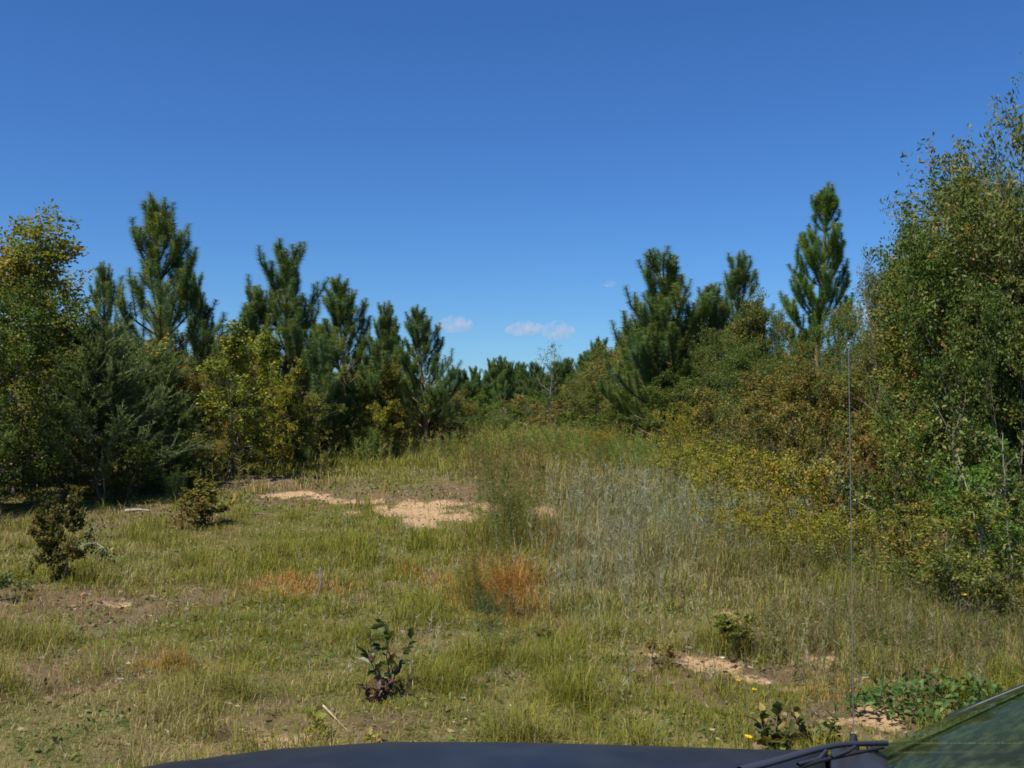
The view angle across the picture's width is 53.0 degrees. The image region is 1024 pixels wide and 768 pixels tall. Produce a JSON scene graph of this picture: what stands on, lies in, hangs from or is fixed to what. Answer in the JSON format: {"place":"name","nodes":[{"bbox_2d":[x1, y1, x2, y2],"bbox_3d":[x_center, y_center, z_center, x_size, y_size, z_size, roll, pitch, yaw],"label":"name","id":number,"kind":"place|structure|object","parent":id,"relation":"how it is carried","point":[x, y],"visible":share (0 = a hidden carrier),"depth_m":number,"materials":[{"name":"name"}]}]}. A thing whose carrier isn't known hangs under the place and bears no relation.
{"place":"outdoors","nodes":[
{"label":"outdoors","id":0,"kind":"place"},
{"bbox_2d":[0,410,1023,767],"bbox_3d":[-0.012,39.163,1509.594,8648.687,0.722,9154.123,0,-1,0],"label":"ground","id":1,"kind":"structure","parent":0,"point":[874,718],"depth_m":7.40,"materials":[{"name":"brown plant"}]},
{"bbox_2d":[0,421,28,487],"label":"shrub","id":2,"kind":"object","parent":1,"relation":"on","point":[6,440],"visible":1,"depth_m":15.70,"materials":[{"name":"green plant"}]},
{"bbox_2d":[0,273,102,502],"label":"broadleaf tree","id":3,"kind":"object","parent":1,"relation":"on","point":[14,302],"visible":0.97,"depth_m":17.09,"materials":[{"name":"green plant"}]},
{"bbox_2d":[23,485,94,583],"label":"shrub","id":4,"kind":"object","parent":1,"relation":"on","point":[48,543],"visible":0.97,"depth_m":10.69,"materials":[{"name":"green plant"}]},
{"bbox_2d":[18,426,109,500],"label":"shrub","id":5,"kind":"object","parent":1,"relation":"on","point":[56,479],"visible":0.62,"depth_m":18.55,"materials":[{"name":"green plant"}]},
{"bbox_2d":[0,198,175,494],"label":"oak tree","id":6,"kind":"object","parent":1,"relation":"on","point":[19,260],"visible":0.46,"depth_m":18.83,"materials":[{"name":"green plant"}]},
{"bbox_2d":[85,261,127,433],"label":"pine tree","id":7,"kind":"object","parent":1,"relation":"on","point":[104,289],"visible":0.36,"depth_m":25.17,"materials":[{"name":"green plant"}]},
{"bbox_2d":[0,310,218,498],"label":"cedar tree","id":8,"kind":"object","parent":1,"relation":"on","point":[107,383],"visible":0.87,"depth_m":18.77,"materials":[{"name":"green plant"}]},
{"bbox_2d":[79,433,199,498],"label":"shrub","id":9,"kind":"object","parent":1,"relation":"on","point":[139,478],"visible":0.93,"depth_m":18.62,"materials":[{"name":"green plant"}]},
{"bbox_2d":[91,336,209,480],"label":"cedar tree","id":10,"kind":"object","parent":1,"relation":"on","point":[162,361],"visible":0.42,"depth_m":21.38,"materials":[{"name":"green plant"}]},
{"bbox_2d":[120,448,207,491],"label":"shrub","id":11,"kind":"object","parent":1,"relation":"on","point":[190,462],"visible":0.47,"depth_m":19.73,"materials":[{"name":"green plant"}]},
{"bbox_2d":[93,191,239,418],"bbox_3d":[-9.038,-1.459,26.924,3.805,7.298,4.124,1,-2,-23],"label":"pine tree","id":12,"kind":"object","parent":1,"relation":"on","point":[158,233],"visible":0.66,"depth_m":26.94,"materials":[{"name":"green plant"}]},
{"bbox_2d":[130,333,236,470],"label":"oak tree","id":13,"kind":"object","parent":1,"relation":"on","point":[187,381],"visible":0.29,"depth_m":22.50,"materials":[{"name":"green plant"}]},
{"bbox_2d":[157,439,230,483],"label":"shrub","id":14,"kind":"object","parent":1,"relation":"on","point":[217,451],"visible":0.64,"depth_m":20.36,"materials":[{"name":"green plant"}]},
{"bbox_2d":[130,349,258,463],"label":"broadleaf tree","id":15,"kind":"object","parent":1,"relation":"on","point":[207,384],"visible":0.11,"depth_m":25.97,"materials":[{"name":"green plant"}]},
{"bbox_2d":[176,271,230,424],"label":"pine tree","id":16,"kind":"object","parent":1,"relation":"on","point":[202,299],"visible":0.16,"depth_m":28.92,"materials":[{"name":"green plant"}]},
{"bbox_2d":[177,478,234,526],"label":"shrub","id":17,"kind":"object","parent":1,"relation":"on","point":[209,494],"visible":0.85,"depth_m":15.80,"materials":[{"name":"green plant"}]},
{"bbox_2d":[189,318,283,478],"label":"sweetgum tree","id":18,"kind":"object","parent":1,"relation":"on","point":[234,355],"visible":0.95,"depth_m":21.09,"materials":[{"name":"green plant"}]},
{"bbox_2d":[208,284,281,460],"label":"pine tree","id":19,"kind":"object","parent":1,"relation":"on","point":[255,305],"visible":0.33,"depth_m":26.97,"materials":[{"name":"green plant"}]},
{"bbox_2d":[245,384,299,470],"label":"sapling","id":20,"kind":"object","parent":1,"relation":"on","point":[292,426],"visible":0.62,"depth_m":23.31,"materials":[{"name":"green plant"}]},
{"bbox_2d":[246,355,320,467],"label":"sweetgum tree","id":21,"kind":"object","parent":1,"relation":"on","point":[294,376],"visible":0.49,"depth_m":23.94,"materials":[{"name":"green plant"}]},
{"bbox_2d":[219,237,356,444],"bbox_3d":[-6.187,-0.833,27.902,3.894,6.200,3.726,0,-1,-3],"label":"pine tree","id":22,"kind":"object","parent":1,"relation":"on","point":[294,313],"visible":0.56,"depth_m":27.26,"materials":[{"name":"green plant"}]},
{"bbox_2d":[241,371,347,467],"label":"oak tree","id":23,"kind":"object","parent":1,"relation":"on","point":[290,408],"visible":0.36,"depth_m":24.72,"materials":[{"name":"green plant"}]},
{"bbox_2d":[301,378,383,452],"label":"broadleaf tree","id":24,"kind":"object","parent":1,"relation":"on","point":[342,392],"visible":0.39,"depth_m":29.73,"materials":[{"name":"green plant"}]},
{"bbox_2d":[302,274,401,451],"bbox_3d":[-4.808,-0.507,30.958,3.645,5.639,3.363,-1,-2,27],"label":"pine tree","id":25,"kind":"object","parent":1,"relation":"on","point":[340,304],"visible":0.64,"depth_m":30.64,"materials":[{"name":"green plant"}]},
{"bbox_2d":[348,300,404,450],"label":"pine tree","id":26,"kind":"object","parent":1,"relation":"on","point":[385,321],"visible":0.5,"depth_m":30.79,"materials":[{"name":"green plant"}]},
{"bbox_2d":[356,399,404,459],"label":"sapling","id":27,"kind":"object","parent":1,"relation":"on","point":[381,418],"visible":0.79,"depth_m":27.89,"materials":[{"name":"green plant"}]},
{"bbox_2d":[355,619,416,694],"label":"sapling","id":28,"kind":"object","parent":1,"relation":"on","point":[377,647],"visible":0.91,"depth_m":6.47,"materials":[{"name":"green plant"}]},
{"bbox_2d":[350,360,428,453],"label":"oak tree","id":29,"kind":"object","parent":1,"relation":"on","point":[387,380],"visible":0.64,"depth_m":30.62,"materials":[{"name":"green plant"}]},
{"bbox_2d":[387,303,463,447],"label":"pine tree","id":30,"kind":"object","parent":1,"relation":"on","point":[423,327],"visible":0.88,"depth_m":35.74,"materials":[{"name":"green plant"}]},
{"bbox_2d":[423,375,492,442],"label":"broadleaf tree","id":31,"kind":"object","parent":1,"relation":"on","point":[467,407],"visible":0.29,"depth_m":41.14,"materials":[{"name":"green plant"}]},
{"bbox_2d":[7,451,961,718],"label":"thin stalks","id":32,"kind":"object","parent":1,"relation":"on","point":[817,711],"visible":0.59,"depth_m":8.50,"materials":[{"name":"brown plant"}]},
{"bbox_2d":[460,546,514,614],"bbox_3d":[-0.234,1.777,9.310,0.504,0.642,0.593,1,-2,-30],"label":"dog fennel","id":33,"kind":"object","parent":1,"relation":"on","point":[473,571],"visible":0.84,"depth_m":9.28,"materials":[{"name":"green plant"}]},
{"bbox_2d":[471,586,509,647],"bbox_3d":[-0.176,1.818,7.991,0.327,0.499,0.340,0,-1,-9],"label":"dog fennel","id":34,"kind":"object","parent":1,"relation":"on","point":[483,616],"visible":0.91,"depth_m":7.98,"materials":[{"name":"green plant"}]},
{"bbox_2d":[98,419,901,499],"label":"tall back weeds","id":35,"kind":"object","parent":1,"relation":"on","point":[516,431],"visible":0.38,"depth_m":29.26,"materials":[{"name":"green plant"}]},
{"bbox_2d":[487,362,517,417],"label":"pine tree","id":36,"kind":"object","parent":1,"relation":"on","point":[507,373],"visible":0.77,"depth_m":66.00,"materials":[{"name":"green plant"}]},
{"bbox_2d":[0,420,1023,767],"bbox_3d":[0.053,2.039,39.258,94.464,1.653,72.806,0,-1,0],"label":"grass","id":37,"kind":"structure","parent":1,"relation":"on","point":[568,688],"depth_m":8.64,"materials":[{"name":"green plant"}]},
{"bbox_2d":[0,481,1023,767],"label":"ground cover weeds","id":38,"kind":"object","parent":1,"relation":"on","point":[310,605],"visible":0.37,"depth_m":8.54,"materials":[{"name":"green plant"}]},
{"bbox_2d":[487,559,536,620],"bbox_3d":[0.017,1.817,9.050,0.526,0.570,0.448,-1,-2,45],"label":"dog fennel","id":39,"kind":"object","parent":1,"relation":"on","point":[496,581],"visible":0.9,"depth_m":9.01,"materials":[{"name":"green plant"}]},
{"bbox_2d":[474,455,550,555],"bbox_3d":[-0.083,1.496,12.516,0.916,1.303,0.952,1,-2,-24],"label":"dog fennel","id":40,"kind":"object","parent":1,"relation":"on","point":[491,489],"visible":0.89,"depth_m":12.44,"materials":[{"name":"green plant"}]},
{"bbox_2d":[499,470,548,536],"bbox_3d":[0.175,1.649,13.574,0.696,1.045,0.669,0,-1,8],"label":"dog fennel","id":41,"kind":"object","parent":1,"relation":"on","point":[529,499],"visible":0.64,"depth_m":13.52,"materials":[{"name":"green plant"}]},
{"bbox_2d":[442,433,627,581],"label":"reddish stalks","id":42,"kind":"object","parent":1,"relation":"on","point":[521,464],"visible":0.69,"depth_m":19.64,"materials":[{"name":"brown plant"}]},
{"bbox_2d":[511,394,577,429],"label":"shrub","id":43,"kind":"object","parent":1,"relation":"on","point":[558,405],"visible":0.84,"depth_m":58.25,"materials":[{"name":"green plant"}]},
{"bbox_2d":[142,342,1023,767],"label":"parked car","id":44,"kind":"object","parent":1,"relation":"on","point":[986,732],"visible":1,"depth_m":2.31,"materials":[{"name":"black paint"}]},
{"bbox_2d":[556,340,620,436],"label":"oak tree","id":45,"kind":"object","parent":1,"relation":"on","point":[597,359],"visible":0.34,"depth_m":48.24,"materials":[{"name":"green plant"}]},
{"bbox_2d":[597,288,703,442],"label":"pine tree","id":46,"kind":"object","parent":1,"relation":"on","point":[614,399],"visible":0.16,"depth_m":37.88,"materials":[{"name":"green plant"}]},
{"bbox_2d":[615,358,727,449],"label":"broadleaf tree","id":47,"kind":"object","parent":1,"relation":"on","point":[682,382],"visible":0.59,"depth_m":34.53,"materials":[{"name":"green plant"}]},
{"bbox_2d":[607,245,741,433],"bbox_3d":[5.781,-1.195,36.242,4.963,7.380,5.186,0,-1,4],"label":"pine tree","id":48,"kind":"object","parent":1,"relation":"on","point":[639,352],"visible":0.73,"depth_m":35.70,"materials":[{"name":"green plant"}]},
{"bbox_2d":[650,400,711,483],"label":"shrub","id":49,"kind":"object","parent":1,"relation":"on","point":[679,425],"visible":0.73,"depth_m":19.90,"materials":[{"name":"green plant"}]},
{"bbox_2d":[524,453,841,602],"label":"pale stalks","id":50,"kind":"object","parent":1,"relation":"on","point":[649,508],"visible":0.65,"depth_m":14.11,"materials":[{"name":"beige plant"}]},
{"bbox_2d":[490,448,883,639],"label":"silvery weeds","id":51,"kind":"object","parent":1,"relation":"on","point":[573,576],"visible":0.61,"depth_m":13.12,"materials":[{"name":"grey plant"}]},
{"bbox_2d":[655,281,742,437],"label":"pine tree","id":52,"kind":"object","parent":1,"relation":"on","point":[712,323],"visible":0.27,"depth_m":36.50,"materials":[{"name":"green plant"}]},
{"bbox_2d":[646,431,753,508],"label":"shrub","id":53,"kind":"object","parent":1,"relation":"on","point":[685,454],"visible":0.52,"depth_m":16.46,"materials":[{"name":"green plant"}]},
{"bbox_2d":[685,385,758,456],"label":"shrub","id":54,"kind":"object","parent":1,"relation":"on","point":[700,391],"visible":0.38,"depth_m":26.18,"materials":[{"name":"green plant"}]},
{"bbox_2d":[688,249,766,391],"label":"pine tree","id":55,"kind":"object","parent":1,"relation":"on","point":[735,284],"visible":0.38,"depth_m":37.64,"materials":[{"name":"green plant"}]},
{"bbox_2d":[682,443,799,534],"bbox_3d":[3.234,1.711,14.479,1.668,1.834,1.733,0,-1,17],"label":"shrub","id":56,"kind":"object","parent":1,"relation":"on","point":[727,468],"visible":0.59,"depth_m":14.40,"materials":[{"name":"green plant"}]},
{"bbox_2d":[685,308,796,432],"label":"broadleaf tree","id":57,"kind":"object","parent":1,"relation":"on","point":[708,354],"visible":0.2,"depth_m":34.22,"materials":[{"name":"green plant"}]},
{"bbox_2d":[695,400,786,490],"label":"shrub","id":58,"kind":"object","parent":1,"relation":"on","point":[710,411],"visible":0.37,"depth_m":18.74,"materials":[{"name":"green plant"}]},
{"bbox_2d":[688,497,799,556],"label":"shrub","id":59,"kind":"object","parent":1,"relation":"on","point":[735,514],"visible":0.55,"depth_m":12.08,"materials":[{"name":"green plant"}]},
{"bbox_2d":[706,337,789,441],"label":"broadleaf tree","id":60,"kind":"object","parent":1,"relation":"on","point":[738,362],"visible":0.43,"depth_m":30.02,"materials":[{"name":"green plant"}]},
{"bbox_2d":[711,610,786,663],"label":"shrub","id":61,"kind":"object","parent":1,"relation":"on","point":[726,623],"visible":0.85,"depth_m":7.44,"materials":[{"name":"green plant"}]},
{"bbox_2d":[703,284,809,433],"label":"oak tree","id":62,"kind":"object","parent":1,"relation":"on","point":[755,326],"visible":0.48,"depth_m":32.61,"materials":[{"name":"green plant"}]},
{"bbox_2d":[713,400,826,493],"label":"shrub","id":63,"kind":"object","parent":1,"relation":"on","point":[773,436],"visible":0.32,"depth_m":18.04,"materials":[{"name":"green plant"}]},
{"bbox_2d":[702,351,838,476],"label":"oak tree","id":64,"kind":"object","parent":1,"relation":"on","point":[784,392],"visible":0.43,"depth_m":20.72,"materials":[{"name":"green plant"}]},
{"bbox_2d":[744,701,807,749],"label":"sapling","id":65,"kind":"object","parent":1,"relation":"on","point":[768,735],"visible":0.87,"depth_m":5.39,"materials":[{"name":"green plant"}]},
{"bbox_2d":[536,494,1023,717],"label":"brown weeds","id":66,"kind":"object","parent":1,"relation":"on","point":[912,631],"visible":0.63,"depth_m":7.87,"materials":[{"name":"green plant"}]},
{"bbox_2d":[735,412,835,521],"bbox_3d":[4.009,1.329,15.269,1.519,1.829,1.204,0,-1,-18],"label":"shrub","id":67,"kind":"object","parent":1,"relation":"on","point":[789,439],"visible":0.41,"depth_m":15.11,"materials":[{"name":"green plant"}]},
{"bbox_2d":[739,507,841,569],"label":"shrub","id":68,"kind":"object","parent":1,"relation":"on","point":[790,527],"visible":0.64,"depth_m":11.43,"materials":[{"name":"green plant"}]},
{"bbox_2d":[733,449,858,549],"bbox_3d":[3.683,1.722,13.223,1.410,1.829,1.465,-1,-2,41],"label":"shrub","id":69,"kind":"object","parent":1,"relation":"on","point":[813,479],"visible":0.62,"depth_m":12.96,"materials":[{"name":"green plant"}]},
{"bbox_2d":[782,701,848,751],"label":"sapling","id":70,"kind":"object","parent":1,"relation":"on","point":[816,726],"visible":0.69,"depth_m":5.42,"materials":[{"name":"green plant"}]},
{"bbox_2d":[774,181,863,373],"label":"pine tree","id":71,"kind":"object","parent":1,"relation":"on","point":[825,203],"visible":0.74,"depth_m":35.54,"materials":[{"name":"green plant"}]},
{"bbox_2d":[775,408,878,510],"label":"shrub","id":72,"kind":"object","parent":1,"relation":"on","point":[803,432],"visible":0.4,"depth_m":16.21,"materials":[{"name":"green plant"}]},
{"bbox_2d":[781,340,886,482],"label":"oak tree","id":73,"kind":"object","parent":1,"relation":"on","point":[828,401],"visible":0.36,"depth_m":19.23,"materials":[{"name":"green plant"}]},
{"bbox_2d":[774,500,896,577],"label":"shrub","id":74,"kind":"object","parent":1,"relation":"on","point":[837,524],"visible":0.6,"depth_m":10.84,"materials":[{"name":"green plant"}]},
{"bbox_2d":[803,305,885,473],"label":"broadleaf tree","id":75,"kind":"object","parent":1,"relation":"on","point":[834,322],"visible":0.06,"depth_m":21.56,"materials":[{"name":"green plant"}]},
{"bbox_2d":[803,407,903,533],"bbox_3d":[4.670,1.310,14.236,1.227,1.973,1.548,0,-1,0],"label":"shrub","id":76,"kind":"object","parent":1,"relation":"on","point":[817,424],"visible":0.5,"depth_m":14.34,"materials":[{"name":"green plant"}]},
{"bbox_2d":[820,270,891,486],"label":"broadleaf tree","id":77,"kind":"object","parent":1,"relation":"on","point":[846,326],"visible":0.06,"depth_m":19.18,"materials":[{"name":"green plant"}]},
{"bbox_2d":[814,456,898,563],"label":"arching branch","id":78,"kind":"object","parent":1,"relation":"on","point":[840,484],"visible":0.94,"depth_m":10.92,"materials":[{"name":"green plant"}]},
{"bbox_2d":[832,337,903,484],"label":"oak tree","id":79,"kind":"object","parent":1,"relation":"on","point":[868,363],"visible":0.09,"depth_m":18.67,"materials":[{"name":"green plant"}]},
{"bbox_2d":[819,429,929,541],"bbox_3d":[4.711,1.446,13.537,1.472,1.711,1.167,1,-2,-32],"label":"shrub","id":80,"kind":"object","parent":1,"relation":"on","point":[872,462],"visible":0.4,"depth_m":13.30,"materials":[{"name":"green plant"}]},
{"bbox_2d":[831,398,944,548],"bbox_3d":[4.633,1.172,12.748,1.302,2.026,1.628,-1,-2,38],"label":"shrub","id":81,"kind":"object","parent":1,"relation":"on","point":[862,488],"visible":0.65,"depth_m":12.59,"materials":[{"name":"green plant"}]},
{"bbox_2d":[849,234,931,492],"bbox_3d":[7.106,-0.244,17.726,2.412,5.484,3.117,-1,-2,34],"label":"oak tree","id":82,"kind":"object","parent":1,"relation":"on","point":[873,283],"visible":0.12,"depth_m":17.64,"materials":[{"name":"green plant"}]},
{"bbox_2d":[813,242,995,493],"bbox_3d":[6.392,0.003,15.660,3.288,4.180,2.851,-1,-2,44],"label":"broadleaf tree","id":83,"kind":"object","parent":1,"relation":"on","point":[892,327],"visible":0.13,"depth_m":15.26,"materials":[{"name":"green plant"}]},
{"bbox_2d":[856,500,962,556],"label":"shrub","id":84,"kind":"object","parent":1,"relation":"on","point":[914,508],"visible":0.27,"depth_m":11.39,"materials":[{"name":"green plant"}]},
{"bbox_2d":[847,516,988,602],"bbox_3d":[3.841,1.665,9.652,1.059,0.923,1.336,1,-2,-37],"label":"shrub","id":85,"kind":"object","parent":1,"relation":"on","point":[894,530],"visible":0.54,"depth_m":9.62,"materials":[{"name":"green plant"}]},
{"bbox_2d":[843,666,1007,727],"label":"green creeper","id":86,"kind":"object","parent":1,"relation":"on","point":[905,685],"visible":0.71,"depth_m":6.11,"materials":[{"name":"green plant"}]},
{"bbox_2d":[844,487,1023,620],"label":"shrub","id":87,"kind":"object","parent":1,"relation":"on","point":[980,589],"visible":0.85,"depth_m":8.92,"materials":[{"name":"green plant"}]},
{"bbox_2d":[877,405,994,548],"bbox_3d":[5.035,1.208,12.306,1.292,1.904,1.615,0,-1,14],"label":"shrub","id":88,"kind":"object","parent":1,"relation":"on","point":[895,455],"visible":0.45,"depth_m":12.24,"materials":[{"name":"green plant"}]},
{"bbox_2d":[863,202,1023,546],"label":"broadleaf tree","id":89,"kind":"object","parent":1,"relation":"on","point":[921,314],"visible":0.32,"depth_m":13.46,"materials":[{"name":"green plant"}]},
{"bbox_2d":[867,144,1023,423],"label":"broadleaf tree","id":90,"kind":"object","parent":1,"relation":"on","point":[881,283],"visible":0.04,"depth_m":16.02,"materials":[{"name":"green plant"}]},
{"bbox_2d":[874,132,1023,521],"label":"oak tree","id":91,"kind":"object","parent":1,"relation":"on","point":[980,247],"visible":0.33,"depth_m":12.89,"materials":[{"name":"green plant"}]},
{"bbox_2d":[880,170,1023,420],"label":"broadleaf tree","id":92,"kind":"object","parent":1,"relation":"on","point":[900,224],"visible":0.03,"depth_m":15.62,"materials":[{"name":"green plant"}]},
{"bbox_2d":[893,308,1013,533],"bbox_3d":[6.208,0.358,14.449,1.588,3.810,2.198,0,-1,15],"label":"oak tree","id":93,"kind":"object","parent":1,"relation":"on","point":[914,368],"visible":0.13,"depth_m":14.53,"materials":[{"name":"green plant"}]},
{"bbox_2d":[922,395,1000,623],"bbox_3d":[4.055,1.115,9.066,0.348,2.117,1.071,0,-1,-11],"label":"dead sapling","id":94,"kind":"object","parent":1,"relation":"on","point":[962,475],"visible":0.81,"depth_m":9.22,"materials":[{"name":"grey plant"}]},
{"bbox_2d":[920,236,1023,517],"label":"oak tree","id":95,"kind":"object","parent":1,"relation":"on","point":[1017,346],"visible":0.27,"depth_m":12.88,"materials":[{"name":"green plant"}]},
{"bbox_2d":[925,419,1023,570],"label":"shrub","id":96,"kind":"object","parent":1,"relation":"on","point":[989,472],"visible":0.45,"depth_m":11.50,"materials":[{"name":"green plant"}]},
{"bbox_2d":[927,261,1023,551],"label":"broadleaf tree","id":97,"kind":"object","parent":1,"relation":"on","point":[987,321],"visible":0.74,"depth_m":12.38,"materials":[{"name":"green plant"}]},
{"bbox_2d":[929,52,1023,442],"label":"oak tree","id":98,"kind":"object","parent":1,"relation":"on","point":[1018,139],"visible":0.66,"depth_m":12.51,"materials":[{"name":"green plant"}]},
{"bbox_2d":[940,483,1023,575],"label":"shrub","id":99,"kind":"object","parent":1,"relation":"on","point":[1019,550],"visible":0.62,"depth_m":9.66,"materials":[{"name":"green plant"}]},
{"bbox_2d":[951,497,1023,582],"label":"shrub","id":100,"kind":"object","parent":1,"relation":"on","point":[1011,538],"visible":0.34,"depth_m":10.33,"materials":[{"name":"green plant"}]},
{"bbox_2d":[969,427,1023,578],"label":"dead sapling","id":101,"kind":"object","parent":1,"relation":"on","point":[1004,485],"visible":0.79,"depth_m":9.86,"materials":[{"name":"grey plant"}]},
{"bbox_2d":[0,0,1023,400],"label":"sky","id":102,"kind":"structure","parent":0,"point":[503,170],"materials":[{"name":"blue"}]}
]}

